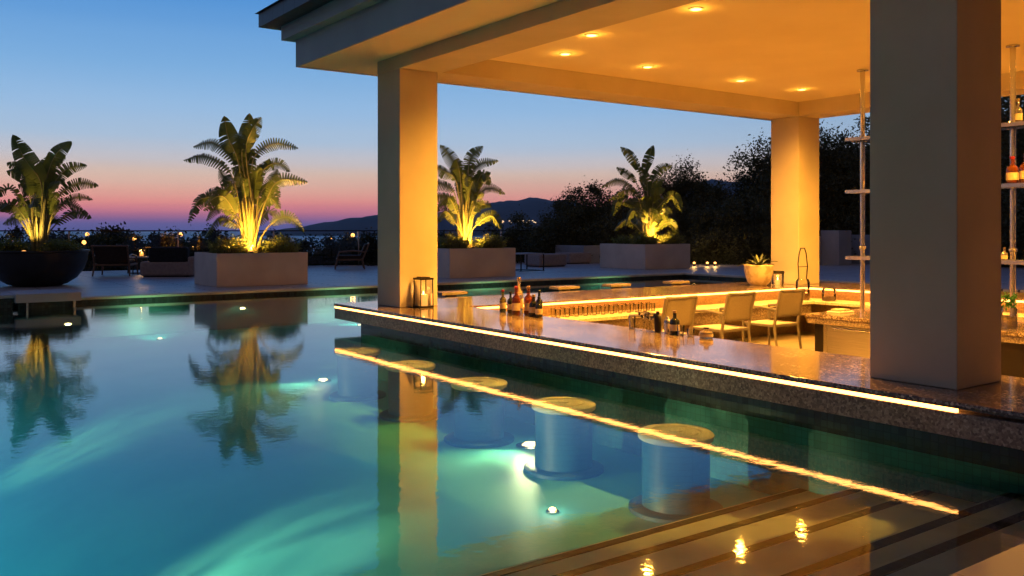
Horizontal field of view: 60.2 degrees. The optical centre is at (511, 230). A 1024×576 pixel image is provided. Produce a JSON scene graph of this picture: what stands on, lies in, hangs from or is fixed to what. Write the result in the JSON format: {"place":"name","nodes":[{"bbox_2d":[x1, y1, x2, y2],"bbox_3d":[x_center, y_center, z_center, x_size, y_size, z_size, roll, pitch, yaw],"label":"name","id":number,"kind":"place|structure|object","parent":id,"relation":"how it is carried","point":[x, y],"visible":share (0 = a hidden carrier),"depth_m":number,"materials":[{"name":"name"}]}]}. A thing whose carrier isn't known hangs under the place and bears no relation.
{"place":"outdoors","nodes":[
{"label":"outdoors","id":0,"kind":"place"},
{"bbox_2d":[0,231,489,250],"bbox_3d":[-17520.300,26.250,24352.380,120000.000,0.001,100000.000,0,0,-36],"label":"sea","id":1,"kind":"structure","parent":0,"point":[188,234],"depth_m":5660.45,"materials":[{"name":"blue liquid"}]},
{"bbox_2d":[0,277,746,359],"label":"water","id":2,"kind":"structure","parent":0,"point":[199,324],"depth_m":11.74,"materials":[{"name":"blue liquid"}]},
{"bbox_2d":[0,344,770,575],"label":"pool floor","id":3,"kind":"structure","parent":0,"point":[264,461],"depth_m":7.05,"materials":[{"name":"teal tile"}]},
{"bbox_2d":[0,289,80,311],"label":"stone ledge","id":4,"kind":"object","parent":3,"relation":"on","point":[26,300],"visible":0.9,"depth_m":13.98,"materials":[{"name":"stone"}]},
{"bbox_2d":[330,347,385,401],"bbox_3d":[-1.717,1.584,9.852,0.620,0.532,0.620,0,0,-36],"label":"submerged stool","id":5,"kind":"object","parent":3,"relation":"on","point":[357,374],"visible":1,"depth_m":9.66,"materials":[{"name":"blue tile"}]},
{"bbox_2d":[379,360,441,422],"bbox_3d":[-1.011,1.584,8.820,0.620,0.532,0.620,0,0,-36],"label":"submerged stool","id":6,"kind":"object","parent":3,"relation":"on","point":[410,391],"visible":1,"depth_m":8.63,"materials":[{"name":"white tile"}]},
{"bbox_2d":[437,291,467,297],"bbox_3d":[-0.886,1.367,12.790,0.440,0.965,0.240,0,0,-36],"label":"pool bar stool","id":7,"kind":"object","parent":3,"relation":"on","point":[449,293],"visible":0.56,"depth_m":12.71,"materials":[{"name":"beige stone"}]},
{"bbox_2d":[444,377,513,448],"bbox_3d":[-0.289,1.584,7.799,0.620,0.532,0.620,0,0,-36],"label":"submerged stool","id":8,"kind":"object","parent":3,"relation":"on","point":[478,412],"visible":1,"depth_m":7.61,"materials":[{"name":"blue tile"}]},
{"bbox_2d":[516,441,534,449],"bbox_3d":[0.160,1.832,7.568,0.258,0.036,0.258,0,0,-36],"label":"pool lamp","id":9,"kind":"object","parent":3,"relation":"on","point":[529,445],"visible":0.72,"depth_m":7.51,"materials":[{"name":"white glass"}]},
{"bbox_2d":[524,397,603,480],"bbox_3d":[0.400,1.584,6.841,0.620,0.532,0.620,0,0,-36],"label":"submerged stool","id":10,"kind":"object","parent":3,"relation":"on","point":[563,438],"visible":1,"depth_m":6.65,"materials":[{"name":"blue tile"}]},
{"bbox_2d":[549,285,579,291],"bbox_3d":[0.835,1.367,14.028,0.440,0.965,0.240,0,0,-36],"label":"pool bar stool","id":11,"kind":"object","parent":3,"relation":"on","point":[564,288],"visible":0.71,"depth_m":13.95,"materials":[{"name":"beige stone"}]},
{"bbox_2d":[602,283,630,288],"bbox_3d":[1.736,1.367,14.677,0.440,0.965,0.240,0,0,-36],"label":"pool bar stool","id":12,"kind":"object","parent":3,"relation":"on","point":[616,285],"visible":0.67,"depth_m":14.59,"materials":[{"name":"beige stone"}]},
{"bbox_2d":[629,423,722,523],"bbox_3d":[1.084,1.584,5.856,0.620,0.532,0.620,0,0,-36],"label":"submerged stool","id":13,"kind":"object","parent":3,"relation":"on","point":[675,472],"visible":0.98,"depth_m":5.67,"materials":[{"name":"blue tile"}]},
{"bbox_2d":[663,280,689,285],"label":"pool bar stool","id":14,"kind":"object","parent":3,"relation":"on","point":[676,282],"visible":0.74,"depth_m":15.41,"materials":[{"name":"beige stone"}]},
{"bbox_2d":[334,282,1023,502],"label":"bar counter","id":15,"kind":"object","parent":3,"relation":"on","point":[776,419],"visible":0.77,"depth_m":6.56,"materials":[{"name":"stone"}]},
{"bbox_2d":[413,276,433,307],"bbox_3d":[-1.069,0.744,10.663,0.186,0.370,0.186,0,0,-36],"label":"candle lantern","id":16,"kind":"object","parent":15,"relation":"on","point":[423,300],"visible":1,"depth_m":10.64,"materials":[{"name":"clear glass"}]},
{"bbox_2d":[499,290,505,311],"bbox_3d":[-0.104,0.802,10.076,0.080,0.254,0.080,0,0,-36],"label":"bottle","id":17,"kind":"object","parent":15,"relation":"on","point":[502,304],"visible":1,"depth_m":10.05,"materials":[{"name":"green glass"}]},
{"bbox_2d":[512,286,519,314],"bbox_3d":[0.045,0.770,9.715,0.096,0.318,0.096,0,0,-36],"label":"bottle","id":18,"kind":"object","parent":15,"relation":"on","point":[515,304],"visible":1,"depth_m":9.68,"materials":[{"name":"red glass"}]},
{"bbox_2d":[517,277,522,313],"bbox_3d":[0.077,0.725,9.824,0.101,0.408,0.101,0,0,-36],"label":"bottle","id":19,"kind":"object","parent":15,"relation":"on","point":[520,293],"visible":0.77,"depth_m":9.79,"materials":[{"name":"clear glass"}]},
{"bbox_2d":[524,286,531,314],"bbox_3d":[0.181,0.770,9.714,0.101,0.318,0.101,0,0,-36],"label":"bottle","id":20,"kind":"object","parent":15,"relation":"on","point":[527,298],"visible":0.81,"depth_m":9.68,"materials":[{"name":"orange glass"}]},
{"bbox_2d":[529,294,535,315],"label":"bottle","id":21,"kind":"object","parent":15,"relation":"on","point":[532,303],"visible":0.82,"depth_m":9.57,"materials":[{"name":"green glass"}]},
{"bbox_2d":[535,296,542,317],"bbox_3d":[0.287,0.818,9.446,0.080,0.223,0.080,0,0,-36],"label":"bottle","id":22,"kind":"object","parent":15,"relation":"on","point":[538,310],"visible":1,"depth_m":9.42,"materials":[{"name":"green glass"}]},
{"bbox_2d":[255,0,1023,389],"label":"pavilion","id":23,"kind":"structure","parent":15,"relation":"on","point":[937,80],"depth_m":9.32,"materials":[{"name":"paint"}]},
{"bbox_2d":[654,311,661,331],"bbox_3d":[1.333,0.834,8.079,0.072,0.190,0.072,0,0,-36],"label":"bottle","id":24,"kind":"object","parent":15,"relation":"on","point":[657,322],"visible":1,"depth_m":8.05,"materials":[{"name":"brown glass"}]},
{"bbox_2d":[669,310,679,334],"bbox_3d":[1.455,0.823,7.909,0.093,0.212,0.093,0,0,-36],"label":"bottle","id":25,"kind":"object","parent":15,"relation":"on","point":[674,322],"visible":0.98,"depth_m":7.88,"materials":[{"name":"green glass"}]},
{"bbox_2d":[699,327,712,338],"bbox_3d":[1.671,0.881,7.608,0.119,0.095,0.119,0,0,-36],"label":"jar","id":26,"kind":"object","parent":15,"relation":"on","point":[706,333],"visible":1,"depth_m":7.57,"materials":[{"name":"clear glass"}]},
{"bbox_2d":[737,253,777,285],"bbox_3d":[4.198,0.654,14.985,0.586,0.549,0.548,0,0,-25],"label":"agave pot","id":27,"kind":"object","parent":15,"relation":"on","point":[757,272],"visible":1,"depth_m":14.79,"materials":[{"name":"ceramic"}]},
{"bbox_2d":[772,271,784,284],"bbox_3d":[4.545,0.811,15.121,0.230,0.235,0.230,0,0,-36],"label":"lantern","id":28,"kind":"object","parent":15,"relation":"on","point":[777,281],"visible":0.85,"depth_m":15.09,"materials":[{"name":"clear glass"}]},
{"bbox_2d":[796,248,809,299],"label":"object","id":29,"kind":"object","parent":15,"relation":"on","point":[807,296],"visible":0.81,"depth_m":14.35,"materials":[{"name":"black metal"}]},
{"bbox_2d":[478,488,1023,575],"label":"pool steps","id":30,"kind":"structure","parent":3,"relation":"on","point":[845,532],"depth_m":4.49,"materials":[{"name":"beige tile"}]},
{"bbox_2d":[949,543,1023,575],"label":"coping","id":31,"kind":"object","parent":30,"relation":"on","point":[1009,562],"depth_m":3.09,"materials":[{"name":"stone"}]},
{"bbox_2d":[258,197,569,235],"bbox_3d":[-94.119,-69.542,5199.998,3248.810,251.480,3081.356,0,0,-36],"label":"hill","id":32,"kind":"structure","parent":0,"point":[531,207],"depth_m":4487.90,"materials":[{"name":"black"}]},
{"bbox_2d":[0,260,1023,295],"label":"terrace deck","id":33,"kind":"structure","parent":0,"point":[117,282],"depth_m":21.58,"materials":[{"name":"grey stone"}]},
{"bbox_2d":[0,249,89,286],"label":"bowl planter","id":34,"kind":"object","parent":33,"relation":"on","point":[34,268],"visible":0.91,"depth_m":17.78,"materials":[{"name":"ceramic"}]},
{"bbox_2d":[0,237,30,250],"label":"shrub","id":35,"kind":"object","parent":34,"relation":"in","point":[9,245],"visible":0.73,"depth_m":18.21,"materials":[{"name":"green plant"}]},
{"bbox_2d":[0,135,97,250],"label":"bird of paradise","id":36,"kind":"object","parent":34,"relation":"in","point":[41,180],"visible":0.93,"depth_m":18.34,"materials":[{"name":"green plant"}]},
{"bbox_2d":[35,237,84,250],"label":"shrub","id":37,"kind":"object","parent":34,"relation":"in","point":[52,245],"visible":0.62,"depth_m":18.21,"materials":[{"name":"green plant"}]},
{"bbox_2d":[91,245,138,276],"bbox_3d":[-10.090,0.761,22.471,0.916,0.786,1.030,0,0,-10],"label":"lounge chair","id":38,"kind":"object","parent":33,"relation":"on","point":[111,255],"visible":1,"depth_m":22.11,"materials":[{"name":"brown wood"}]},
{"bbox_2d":[140,247,193,276],"bbox_3d":[-8.542,0.780,22.197,1.300,0.740,0.840,0,0,-4],"label":"sofa","id":39,"kind":"object","parent":33,"relation":"on","point":[170,262],"visible":0.83,"depth_m":21.79,"materials":[{"name":"beige fabric"}]},
{"bbox_2d":[194,252,307,286],"bbox_3d":[-5.619,0.810,19.025,1.940,0.680,1.550,0,0,-36],"label":"planter box","id":40,"kind":"object","parent":33,"relation":"on","point":[237,269],"visible":0.88,"depth_m":18.39,"materials":[{"name":"stucco"},{"name":"soil"}]},
{"bbox_2d":[206,235,252,253],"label":"shrub","id":41,"kind":"object","parent":40,"relation":"on","point":[232,246],"visible":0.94,"depth_m":18.30,"materials":[{"name":"green plant"}]},
{"bbox_2d":[184,113,306,252],"bbox_3d":[-5.748,-0.951,18.998,2.356,3.146,2.149,0,0,-36],"label":"bird of paradise","id":42,"kind":"object","parent":40,"relation":"in","point":[246,188],"visible":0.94,"depth_m":18.95,"materials":[{"name":"green plant"}]},
{"bbox_2d":[260,232,304,252],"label":"shrub","id":43,"kind":"object","parent":40,"relation":"on","point":[280,246],"visible":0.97,"depth_m":18.91,"materials":[{"name":"green plant"}]},
{"bbox_2d":[0,230,543,263],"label":"glass railing","id":44,"kind":"object","parent":33,"relation":"on","point":[231,230],"visible":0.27,"depth_m":26.35,"materials":[{"name":"clear glass"}]},
{"bbox_2d":[334,243,369,269],"bbox_3d":[-4.798,0.761,26.488,1.030,0.786,0.916,0,0,-12],"label":"lounge chair","id":45,"kind":"object","parent":33,"relation":"on","point":[361,256],"visible":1,"depth_m":26.12,"materials":[{"name":"brown wood"}]},
{"bbox_2d":[81,272,869,299],"bbox_3d":[-1.656,1.168,14.768,21.360,0.044,7.910,0,0,-36],"label":"pool coping","id":46,"kind":"object","parent":33,"relation":"on","point":[96,297],"visible":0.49,"depth_m":18.18,"materials":[{"name":"beige stone"}]},
{"bbox_2d":[437,248,515,277],"bbox_3d":[-1.268,0.795,22.525,1.950,0.710,1.950,0,0,-36],"label":"planter box","id":47,"kind":"object","parent":33,"relation":"on","point":[475,262],"visible":0.67,"depth_m":21.62,"materials":[{"name":"concrete"}]},
{"bbox_2d":[437,233,473,248],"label":"shrub","id":48,"kind":"object","parent":47,"relation":"on","point":[452,241],"visible":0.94,"depth_m":21.64,"materials":[{"name":"green plant"}]},
{"bbox_2d":[437,145,504,247],"bbox_3d":[-1.178,-0.793,22.584,2.021,2.770,2.190,0,0,8],"label":"bird of paradise","id":49,"kind":"object","parent":47,"relation":"in","point":[469,185],"visible":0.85,"depth_m":22.27,"materials":[{"name":"green plant"}]},
{"bbox_2d":[474,232,508,247],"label":"shrub","id":50,"kind":"object","parent":47,"relation":"on","point":[494,242],"visible":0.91,"depth_m":22.22,"materials":[{"name":"green plant"}]},
{"bbox_2d":[516,253,543,270],"bbox_3d":[0.345,0.900,25.415,0.840,0.500,0.840,0,0,-36],"label":"side table","id":51,"kind":"object","parent":33,"relation":"on","point":[521,269],"visible":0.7,"depth_m":25.18,"materials":[{"name":"brown metal"}]},
{"bbox_2d":[525,253,566,266],"bbox_3d":[1.073,0.950,28.239,1.100,0.400,0.840,0,0,-36],"label":"sofa","id":52,"kind":"object","parent":33,"relation":"on","point":[551,260],"visible":0.91,"depth_m":27.89,"materials":[{"name":"beige fabric"}]},
{"bbox_2d":[555,252,590,263],"bbox_3d":[2.121,0.960,30.733,1.000,0.380,0.840,0,0,-36],"label":"sofa","id":53,"kind":"object","parent":33,"relation":"on","point":[578,257],"visible":0.81,"depth_m":30.38,"materials":[{"name":"beige fabric"}]},
{"bbox_2d":[555,245,599,262],"bbox_3d":[3.009,0.840,32.227,2.400,0.620,1.600,0,0,-36],"label":"planter box","id":54,"kind":"object","parent":33,"relation":"on","point":[594,250],"visible":0.23,"depth_m":31.22,"materials":[{"name":"concrete"}]},
{"bbox_2d":[600,243,689,269],"bbox_3d":[4.092,0.780,27.274,1.900,0.740,2.000,0,0,-36],"label":"planter box","id":55,"kind":"object","parent":33,"relation":"on","point":[647,256],"visible":0.88,"depth_m":26.54,"materials":[{"name":"concrete"}]},
{"bbox_2d":[609,231,636,243],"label":"shrub","id":56,"kind":"object","parent":55,"relation":"on","point":[622,240],"visible":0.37,"depth_m":27.35,"materials":[{"name":"green plant"}]},
{"bbox_2d":[601,145,682,236],"bbox_3d":[4.140,-1.028,27.289,1.809,3.181,2.347,0,0,-36],"label":"bird of paradise","id":57,"kind":"object","parent":55,"relation":"in","point":[650,214],"visible":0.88,"depth_m":27.21,"materials":[{"name":"green plant"}]},
{"bbox_2d":[626,231,658,243],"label":"shrub","id":58,"kind":"object","parent":55,"relation":"on","point":[642,238],"visible":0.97,"depth_m":26.36,"materials":[{"name":"green plant"}]},
{"bbox_2d":[656,230,685,243],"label":"shrub","id":59,"kind":"object","parent":55,"relation":"on","point":[668,238],"visible":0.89,"depth_m":26.98,"materials":[{"name":"green plant"}]},
{"bbox_2d":[821,230,850,264],"bbox_3d":[10.831,0.575,29.552,0.700,1.150,0.700,0,0,-36],"label":"planter box","id":60,"kind":"object","parent":33,"relation":"on","point":[835,247],"visible":0.98,"depth_m":29.29,"materials":[{"name":"concrete"}]},
{"bbox_2d":[851,235,869,263],"bbox_3d":[12.482,0.650,30.994,1.600,1.000,1.600,0,0,-36],"label":"planter box","id":61,"kind":"object","parent":33,"relation":"on","point":[855,243],"visible":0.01,"depth_m":30.41,"materials":[{"name":"concrete"}]},
{"bbox_2d":[0,0,1023,229],"label":"sky","id":62,"kind":"structure","parent":0,"point":[133,85],"materials":[{"name":"blue"}]},
{"bbox_2d":[658,179,749,202],"bbox_3d":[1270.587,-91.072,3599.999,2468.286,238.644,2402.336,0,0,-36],"label":"hill","id":63,"kind":"structure","parent":0,"point":[714,184],"depth_m":3333.36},
{"bbox_2d":[728,331,814,350],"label":"bar floor","id":64,"kind":"structure","parent":0,"point":[788,340],"depth_m":13.65,"materials":[{"name":"tile"}]},
{"bbox_2d":[629,295,697,334],"bbox_3d":[1.858,1.242,10.771,0.602,0.921,0.644,0,0,-35],"label":"bar chair","id":65,"kind":"object","parent":64,"relation":"on","point":[684,307],"visible":0.51,"depth_m":10.57,"materials":[{"name":"beige metal"}]},
{"bbox_2d":[692,291,755,342],"bbox_3d":[2.736,1.242,11.402,0.602,0.921,0.644,0,0,-36],"label":"bar chair","id":66,"kind":"object","parent":64,"relation":"on","point":[738,306],"visible":0.89,"depth_m":11.21,"materials":[{"name":"beige metal"}]},
{"bbox_2d":[742,288,805,348],"bbox_3d":[3.565,1.242,11.999,0.602,0.921,0.644,0,0,-37],"label":"bar chair","id":67,"kind":"object","parent":64,"relation":"on","point":[789,303],"visible":0.93,"depth_m":11.82,"materials":[{"name":"beige metal"}]},
{"bbox_2d":[823,324,869,357],"bbox_3d":[4.623,1.455,11.062,0.654,0.490,1.260,0,0,-36],"label":"bar fridge","id":68,"kind":"object","parent":64,"relation":"on","point":[850,341],"visible":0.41,"depth_m":11.13,"materials":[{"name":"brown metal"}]},
{"bbox_2d":[805,308,1023,377],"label":"service island","id":69,"kind":"structure","parent":64,"relation":"on","point":[1012,352],"depth_m":10.30,"materials":[{"name":"stone"}]},
{"bbox_2d":[827,308,853,313],"bbox_3d":[4.343,1.059,11.686,0.320,0.050,0.200,0,0,-36],"label":"serving tray","id":70,"kind":"object","parent":69,"relation":"on","point":[839,310],"visible":1,"depth_m":11.61,"materials":[{"name":"beige"}]},
{"bbox_2d":[845,44,1023,315],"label":"bottle shelf rack","id":71,"kind":"object","parent":69,"relation":"on","point":[1012,125],"visible":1,"depth_m":10.44,"materials":[{"name":"silver metal"}]},
{"bbox_2d":[1006,156,1018,182],"bbox_3d":[5.859,-0.702,10.350,0.132,0.330,0.132,0,0,-36],"label":"bottle","id":72,"kind":"object","parent":71,"relation":"on","point":[1012,172],"visible":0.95,"depth_m":10.30,"materials":[{"name":"orange glass"}]},
{"bbox_2d":[1015,98,1022,121],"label":"bottle","id":73,"kind":"object","parent":71,"relation":"on","point":[1018,115],"visible":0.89,"depth_m":10.40,"materials":[{"name":"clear glass"}]},
{"bbox_2d":[1019,153,1023,182],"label":"bottle","id":74,"kind":"object","parent":71,"relation":"on","point":[1021,174],"visible":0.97,"depth_m":10.21,"materials":[{"name":"orange glass"}]},
{"bbox_2d":[1001,292,1019,328],"bbox_3d":[5.485,0.870,9.769,0.208,0.428,0.225,0,0,38],"label":"mint jar","id":75,"kind":"object","parent":69,"relation":"on","point":[1008,321],"visible":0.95,"depth_m":9.72,"materials":[{"name":"clear glass"}]},
{"bbox_2d":[822,288,835,300],"bbox_3d":[5.089,1.029,14.194,0.220,0.200,0.220,0,0,-36],"label":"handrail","id":76,"kind":"object","parent":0,"point":[828,298],"visible":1,"depth_m":14.16,"materials":[{"name":"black metal"}]},
{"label":"ground","id":77,"kind":"structure","parent":0,"visible":0},
{"bbox_2d":[0,225,57,245],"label":"shrub","id":78,"kind":"object","parent":77,"relation":"on","point":[17,235],"visible":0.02,"depth_m":30.49,"materials":[{"name":"green plant"}]},
{"bbox_2d":[53,229,110,270],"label":"shrub","id":79,"kind":"object","parent":77,"relation":"on","point":[88,266],"visible":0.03,"depth_m":29.72,"materials":[{"name":"green plant"}]},
{"bbox_2d":[72,226,131,270],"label":"shrub","id":80,"kind":"object","parent":77,"relation":"on","point":[78,241],"visible":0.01,"depth_m":30.21,"materials":[{"name":"green plant"}]},
{"bbox_2d":[81,221,153,270],"bbox_3d":[-12.666,1.599,29.450,3.658,3.824,3.597,0,0,26],"label":"shrub","id":81,"kind":"object","parent":77,"relation":"on","point":[117,238],"visible":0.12,"depth_m":28.76,"materials":[{"name":"green plant"}]},
{"bbox_2d":[115,229,189,269],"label":"shrub","id":82,"kind":"object","parent":77,"relation":"on","point":[159,241],"visible":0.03,"depth_m":30.13,"materials":[{"name":"green plant"}]},
{"bbox_2d":[145,226,200,246],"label":"shrub","id":83,"kind":"object","parent":77,"relation":"on","point":[151,235],"visible":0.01,"depth_m":31.25,"materials":[{"name":"green plant"}]},
{"bbox_2d":[163,223,229,256],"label":"shrub","id":84,"kind":"object","parent":77,"relation":"on","point":[204,243],"visible":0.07,"depth_m":30.05,"materials":[{"name":"green plant"}]},
{"bbox_2d":[262,228,318,265],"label":"shrub","id":85,"kind":"object","parent":77,"relation":"on","point":[301,246],"visible":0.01,"depth_m":29.29,"materials":[{"name":"green plant"}]},
{"bbox_2d":[297,233,349,265],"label":"shrub","id":86,"kind":"object","parent":77,"relation":"on","point":[323,260],"visible":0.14,"depth_m":29.92,"materials":[{"name":"green plant"}]},
{"bbox_2d":[310,232,364,265],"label":"shrub","id":87,"kind":"object","parent":77,"relation":"on","point":[344,238],"visible":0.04,"depth_m":31.14,"materials":[{"name":"green plant"}]},
{"bbox_2d":[319,228,377,265],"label":"shrub","id":88,"kind":"object","parent":77,"relation":"on","point":[364,238],"visible":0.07,"depth_m":29.59,"materials":[{"name":"green plant"}]},
{"bbox_2d":[349,227,377,262],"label":"shrub","id":89,"kind":"object","parent":77,"relation":"on","point":[374,233],"visible":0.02,"depth_m":30.61,"materials":[{"name":"green plant"}]},
{"bbox_2d":[492,225,530,262],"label":"shrub","id":90,"kind":"object","parent":77,"relation":"on","point":[514,241],"visible":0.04,"depth_m":31.34,"materials":[{"name":"green plant"}]},
{"bbox_2d":[480,204,543,258],"bbox_3d":[0.123,0.939,36.123,3.713,4.034,3.847,0,0,-2],"label":"bush","id":91,"kind":"object","parent":77,"relation":"on","point":[518,225],"visible":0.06,"depth_m":35.84,"materials":[{"name":"green plant"}]},
{"bbox_2d":[519,208,607,259],"bbox_3d":[1.798,1.007,33.013,3.740,3.896,3.334,0,0,-14],"label":"bush","id":92,"kind":"object","parent":77,"relation":"on","point":[545,245],"visible":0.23,"depth_m":32.44,"materials":[{"name":"green plant"}]},
{"bbox_2d":[537,175,630,243],"bbox_3d":[2.691,0.337,33.886,3.969,4.834,3.988,0,0,45],"label":"tree","id":93,"kind":"object","parent":77,"relation":"on","point":[594,190],"visible":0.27,"depth_m":33.61,"materials":[{"name":"green plant"}]},
{"bbox_2d":[549,199,638,256],"bbox_3d":[2.961,0.834,33.037,3.856,4.242,3.803,0,0,-41],"label":"bush","id":94,"kind":"object","parent":77,"relation":"on","point":[604,227],"visible":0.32,"depth_m":32.38,"materials":[{"name":"green plant"}]},
{"bbox_2d":[590,188,666,237],"bbox_3d":[5.207,0.808,35.783,4.809,5.029,4.641,0,0,45],"label":"bush","id":95,"kind":"object","parent":77,"relation":"on","point":[632,219],"visible":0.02,"depth_m":35.46,"materials":[{"name":"green plant"}]},
{"bbox_2d":[628,149,724,230],"bbox_3d":[6.838,-0.252,36.058,4.074,6.011,3.958,0,0,-33],"label":"tree","id":96,"kind":"object","parent":77,"relation":"on","point":[683,187],"visible":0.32,"depth_m":35.42,"materials":[{"name":"green plant"}]},
{"bbox_2d":[633,198,720,263],"bbox_3d":[6.376,0.839,31.985,3.778,4.234,4.239,0,0,32],"label":"bush","id":97,"kind":"object","parent":77,"relation":"on","point":[675,214],"visible":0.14,"depth_m":31.42,"materials":[{"name":"green plant"}]},
{"bbox_2d":[676,191,770,264],"bbox_3d":[7.587,0.802,31.094,3.803,4.307,3.856,0,0,6],"label":"bush","id":98,"kind":"object","parent":77,"relation":"on","point":[702,240],"visible":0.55,"depth_m":30.17,"materials":[{"name":"green plant"}]},
{"bbox_2d":[698,179,770,264],"bbox_3d":[8.566,0.558,31.145,4.328,4.795,4.177,0,0,1],"label":"bush","id":99,"kind":"object","parent":77,"relation":"on","point":[764,216],"visible":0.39,"depth_m":30.02,"materials":[{"name":"green plant"}]},
{"bbox_2d":[716,128,847,214],"bbox_3d":[10.458,-0.585,33.906,4.673,6.676,5.017,0,0,-32],"label":"tree","id":100,"kind":"object","parent":77,"relation":"on","point":[758,172],"visible":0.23,"depth_m":33.55,"materials":[{"name":"green plant"}]},
{"bbox_2d":[819,119,869,229],"bbox_3d":[12.671,-0.894,33.949,5.122,7.296,5.272,0,0,13],"label":"tree","id":101,"kind":"object","parent":77,"relation":"on","point":[845,163],"visible":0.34,"depth_m":32.81,"materials":[{"name":"green plant"}]},
{"bbox_2d":[819,192,869,254],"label":"bush","id":102,"kind":"object","parent":77,"relation":"on","point":[850,221],"visible":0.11,"depth_m":31.61,"materials":[{"name":"green plant"}]},
{"bbox_2d":[819,115,869,180],"bbox_3d":[16.352,-1.399,37.961,6.658,8.304,6.689,0,0,-42],"label":"tree","id":103,"kind":"object","parent":77,"relation":"on","point":[866,128],"visible":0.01,"depth_m":38.09,"materials":[{"name":"green plant"}]},
{"bbox_2d":[820,194,869,234],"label":"bush","id":104,"kind":"object","parent":77,"relation":"on","point":[867,215],"visible":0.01,"depth_m":32.44,"materials":[{"name":"green plant"}]},
{"bbox_2d":[1001,160,1023,266],"bbox_3d":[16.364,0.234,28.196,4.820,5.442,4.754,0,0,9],"label":"bush","id":105,"kind":"object","parent":77,"relation":"on","point":[1005,219],"visible":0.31,"depth_m":27.20,"materials":[{"name":"green plant"}]},
{"bbox_2d":[1001,94,1023,183],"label":"tree","id":106,"kind":"object","parent":77,"relation":"on","point":[1005,141],"visible":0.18,"depth_m":28.87,"materials":[{"name":"green plant"}]},
{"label":"pool wall","id":107,"kind":"structure","parent":77,"relation":"on","visible":0},
{"bbox_2d":[76,275,746,303],"bbox_3d":[0.478,1.248,11.493,21.000,0.125,15.000,0,0,-36],"label":"pool waterline","id":108,"kind":"object","parent":107,"relation":"attached to","point":[307,292],"visible":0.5,"depth_m":17.92,"materials":[{"name":"tile"}]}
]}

